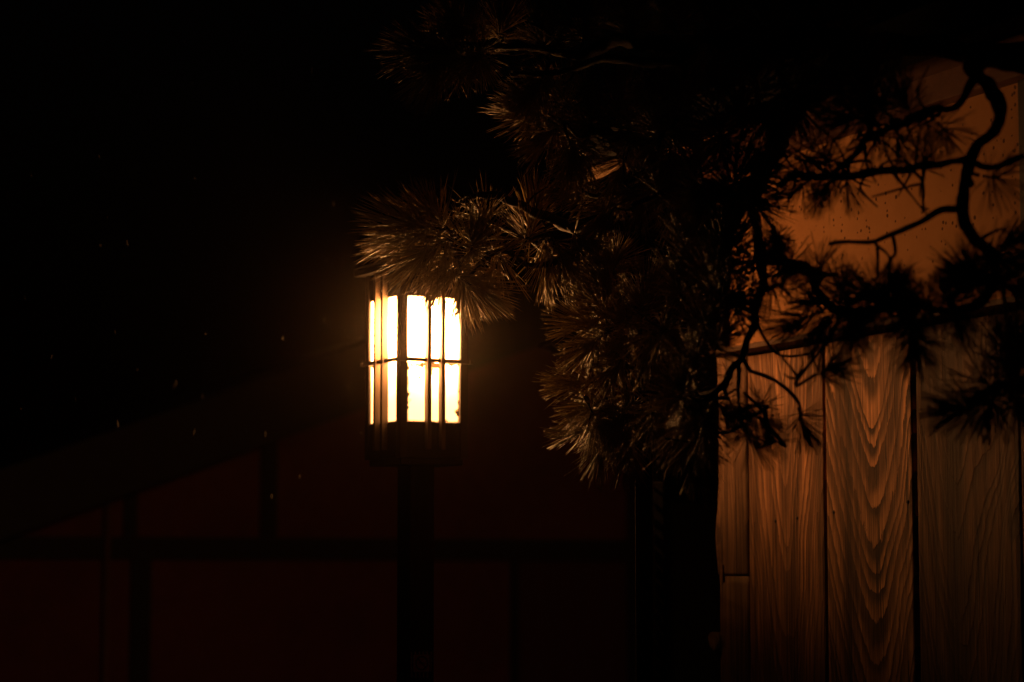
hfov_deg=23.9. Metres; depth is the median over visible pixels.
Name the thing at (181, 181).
sky
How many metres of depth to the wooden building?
4.17 m
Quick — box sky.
[0,0,788,560]
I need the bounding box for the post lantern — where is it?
[354,255,479,681]
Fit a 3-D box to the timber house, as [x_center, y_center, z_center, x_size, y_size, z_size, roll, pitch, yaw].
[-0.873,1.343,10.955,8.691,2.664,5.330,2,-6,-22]
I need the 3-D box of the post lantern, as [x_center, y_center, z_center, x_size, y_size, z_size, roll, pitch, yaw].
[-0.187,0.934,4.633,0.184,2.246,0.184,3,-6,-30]
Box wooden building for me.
[587,0,1023,681]
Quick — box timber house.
[0,281,749,681]
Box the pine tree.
[347,0,1023,509]
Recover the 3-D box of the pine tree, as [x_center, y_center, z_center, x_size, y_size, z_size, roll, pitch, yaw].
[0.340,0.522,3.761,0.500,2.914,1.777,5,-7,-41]

